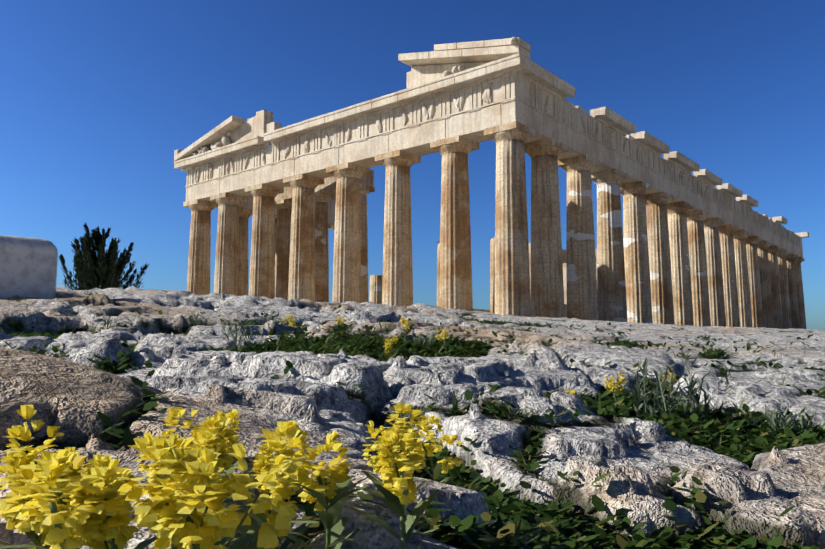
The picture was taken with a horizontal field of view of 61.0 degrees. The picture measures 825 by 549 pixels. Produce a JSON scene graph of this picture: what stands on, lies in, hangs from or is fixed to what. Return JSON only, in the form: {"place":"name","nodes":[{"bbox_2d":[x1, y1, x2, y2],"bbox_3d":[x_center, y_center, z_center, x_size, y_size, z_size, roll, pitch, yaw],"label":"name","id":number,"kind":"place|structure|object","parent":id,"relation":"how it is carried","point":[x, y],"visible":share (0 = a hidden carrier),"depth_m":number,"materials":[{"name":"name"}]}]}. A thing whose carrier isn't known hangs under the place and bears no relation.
{"place":"outdoors","nodes":[
{"label":"outdoors","id":0,"kind":"place"},
{"bbox_2d":[0,286,824,548],"bbox_3d":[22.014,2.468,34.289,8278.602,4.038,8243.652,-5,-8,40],"label":"terrain","id":1,"kind":"structure","parent":0,"point":[73,395],"depth_m":2.06,"materials":[{"name":"grey stone"}]},
{"bbox_2d":[0,235,57,298],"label":"marble block","id":2,"kind":"object","parent":1,"relation":"on","point":[28,266],"depth_m":9.63,"materials":[{"name":"white stone"}]},
{"bbox_2d":[58,222,148,289],"bbox_3d":[-18.346,1.041,41.495,4.796,8.168,5.106,-5,-8,40],"label":"bush","id":3,"kind":"object","parent":1,"relation":"on","point":[103,268],"depth_m":40.70,"materials":[{"name":"green plant"}]},
{"bbox_2d":[0,320,678,548],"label":"stems","id":4,"kind":"object","parent":1,"relation":"on","point":[336,505],"depth_m":0.67,"materials":[{"name":"green plant"}]},
{"bbox_2d":[0,314,675,548],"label":"yellow flowers","id":5,"kind":"object","parent":4,"relation":"attached to","point":[188,469],"visible":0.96,"depth_m":0.49,"materials":[{"name":"yellow plant"}]},
{"bbox_2d":[0,291,824,548],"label":"rocks","id":6,"kind":"object","parent":1,"relation":"on","point":[562,529],"visible":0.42,"depth_m":1.95,"materials":[{"name":"grey stone"}]},
{"bbox_2d":[5,288,824,547],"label":"weeds","id":7,"kind":"object","parent":1,"relation":"on","point":[455,407],"depth_m":2.92,"materials":[{"name":"green plant"}]},
{"bbox_2d":[186,312,819,435],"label":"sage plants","id":8,"kind":"object","parent":1,"relation":"on","point":[660,396],"visible":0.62,"depth_m":2.77,"materials":[{"name":"green plant"}]},
{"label":"temple platform","id":9,"kind":"structure","parent":1,"relation":"on","visible":0},
{"bbox_2d":[183,199,218,294],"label":"column","id":10,"kind":"structure","parent":9,"relation":"on","point":[198,277],"depth_m":54.96,"materials":[{"name":"stone"}]},
{"bbox_2d":[210,192,247,295],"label":"column","id":11,"kind":"structure","parent":9,"relation":"on","point":[226,276],"depth_m":52.61,"materials":[{"name":"stone"}]},
{"bbox_2d":[238,207,252,295],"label":"column","id":12,"kind":"structure","parent":9,"relation":"on","point":[245,214],"depth_m":57.88,"materials":[{"name":"stone"}]},
{"bbox_2d":[244,183,283,298],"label":"column","id":13,"kind":"structure","parent":9,"relation":"on","point":[262,273],"depth_m":49.83,"materials":[{"name":"stone"}]},
{"bbox_2d":[275,215,276,246],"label":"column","id":14,"kind":"structure","parent":9,"relation":"on","point":[275,228],"depth_m":61.12,"materials":[{"name":"stone"}]},
{"bbox_2d":[275,199,291,299],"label":"column","id":15,"kind":"structure","parent":9,"relation":"on","point":[283,207],"depth_m":56.49,"materials":[{"name":"stone"}]},
{"bbox_2d":[283,173,323,301],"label":"column","id":16,"kind":"structure","parent":9,"relation":"on","point":[301,284],"depth_m":47.06,"materials":[{"name":"stone"}]},
{"bbox_2d":[315,192,335,302],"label":"column","id":17,"kind":"structure","parent":9,"relation":"on","point":[322,200],"depth_m":53.85,"materials":[{"name":"stone"}]},
{"bbox_2d":[326,162,369,302],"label":"column","id":18,"kind":"structure","parent":9,"relation":"on","point":[347,266],"depth_m":44.29,"materials":[{"name":"stone"}]},
{"bbox_2d":[359,183,374,302],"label":"column","id":19,"kind":"structure","parent":9,"relation":"on","point":[365,190],"depth_m":51.29,"materials":[{"name":"stone"}]},
{"bbox_2d":[369,275,382,303],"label":"column stump","id":20,"kind":"object","parent":9,"relation":"on","point":[375,294],"visible":0.27,"depth_m":70.54,"materials":[{"name":"stone"}]},
{"bbox_2d":[375,150,420,305],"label":"column","id":21,"kind":"structure","parent":9,"relation":"on","point":[397,286],"depth_m":41.52,"materials":[{"name":"stone"}]},
{"bbox_2d":[430,135,478,310],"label":"column","id":22,"kind":"structure","parent":9,"relation":"on","point":[455,281],"depth_m":38.76,"materials":[{"name":"stone"}]},
{"bbox_2d":[484,121,535,316],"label":"column","id":23,"kind":"structure","parent":9,"relation":"on","point":[512,284],"depth_m":36.39,"materials":[{"name":"stone"}]},
{"bbox_2d":[524,138,567,317],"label":"column","id":24,"kind":"structure","parent":9,"relation":"on","point":[547,293],"depth_m":39.19,"materials":[{"name":"stone"}]},
{"bbox_2d":[174,53,808,256],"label":"entablature","id":25,"kind":"structure","parent":24,"relation":"on","point":[522,86],"depth_m":44.55,"materials":[{"name":"stone"}]},
{"bbox_2d":[174,37,530,160],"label":"pediment remains","id":26,"kind":"object","parent":25,"relation":"on","point":[438,61],"visible":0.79,"depth_m":40.54,"materials":[{"name":"stone"}]},
{"bbox_2d":[192,37,516,154],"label":"pediment sculptures","id":27,"kind":"object","parent":25,"relation":"on","point":[227,141],"visible":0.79,"depth_m":52.36,"materials":[{"name":"stone"}]},
{"bbox_2d":[194,82,796,243],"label":"metope reliefs","id":28,"kind":"object","parent":25,"relation":"on","point":[487,97],"visible":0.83,"depth_m":47.05,"materials":[{"name":"stone"}]},
{"bbox_2d":[558,154,600,319],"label":"column","id":29,"kind":"structure","parent":9,"relation":"on","point":[582,300],"depth_m":42.48,"materials":[{"name":"stone"}]},
{"bbox_2d":[591,169,627,321],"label":"column","id":30,"kind":"structure","parent":9,"relation":"on","point":[611,293],"depth_m":45.75,"materials":[{"name":"stone"}]},
{"bbox_2d":[620,181,652,322],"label":"column","id":31,"kind":"structure","parent":9,"relation":"on","point":[637,274],"depth_m":49.03,"materials":[{"name":"stone"}]},
{"bbox_2d":[645,192,673,323],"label":"column","id":32,"kind":"structure","parent":9,"relation":"on","point":[659,261],"depth_m":52.29,"materials":[{"name":"stone"}]},
{"bbox_2d":[667,201,693,325],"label":"column","id":33,"kind":"structure","parent":9,"relation":"on","point":[680,267],"depth_m":55.54,"materials":[{"name":"stone"}]},
{"bbox_2d":[686,210,710,326],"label":"column","id":34,"kind":"structure","parent":9,"relation":"on","point":[698,269],"depth_m":58.81,"materials":[{"name":"stone"}]},
{"bbox_2d":[704,217,725,326],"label":"column","id":35,"kind":"structure","parent":9,"relation":"on","point":[714,273],"depth_m":62.08,"materials":[{"name":"stone"}]},
{"bbox_2d":[719,224,739,326],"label":"column","id":36,"kind":"structure","parent":9,"relation":"on","point":[726,231],"depth_m":65.35,"materials":[{"name":"stone"}]},
{"bbox_2d":[733,230,751,327],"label":"column","id":37,"kind":"structure","parent":9,"relation":"on","point":[742,278],"depth_m":68.62,"materials":[{"name":"stone"}]},
{"bbox_2d":[746,236,763,327],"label":"column","id":38,"kind":"structure","parent":9,"relation":"on","point":[754,281],"depth_m":71.90,"materials":[{"name":"stone"}]},
{"bbox_2d":[757,241,773,327],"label":"column","id":39,"kind":"structure","parent":9,"relation":"on","point":[765,283],"depth_m":75.17,"materials":[{"name":"stone"}]},
{"bbox_2d":[768,245,782,328],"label":"column","id":40,"kind":"structure","parent":9,"relation":"on","point":[775,286],"depth_m":78.44,"materials":[{"name":"stone"}]},
{"bbox_2d":[777,250,791,328],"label":"column","id":41,"kind":"structure","parent":9,"relation":"on","point":[784,288],"depth_m":81.72,"materials":[{"name":"stone"}]},
{"bbox_2d":[786,254,799,328],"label":"column","id":42,"kind":"structure","parent":9,"relation":"on","point":[790,259],"depth_m":85.01,"materials":[{"name":"stone"}]},
{"bbox_2d":[794,257,806,328],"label":"column","id":43,"kind":"structure","parent":9,"relation":"on","point":[799,284],"depth_m":87.81,"materials":[{"name":"stone"}]},
{"bbox_2d":[0,0,824,329],"label":"sky","id":44,"kind":"structure","parent":0,"point":[98,98],"materials":[{"name":"blue"}]},
{"bbox_2d":[437,241,439,305],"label":"column","id":45,"kind":"structure","parent":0,"point":[438,255],"depth_m":45.82,"materials":[{"name":"stone"}]},
{"bbox_2d":[490,237,494,313],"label":"column","id":46,"kind":"structure","parent":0,"point":[492,275],"depth_m":43.07,"materials":[{"name":"stone"}]},
{"bbox_2d":[473,243,596,317],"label":"cella walls","id":47,"kind":"structure","parent":0,"point":[564,256],"depth_m":82.41,"materials":[{"name":"stone"}]},
{"bbox_2d":[275,170,596,256],"bbox_3d":[15.821,-5.447,72.672,22.720,2.400,58.400,-5,-8,40],"label":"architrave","id":48,"kind":"object","parent":47,"relation":"on","point":[328,186],"visible":0.21,"depth_m":53.38,"materials":[{"name":"stone"}]}
]}

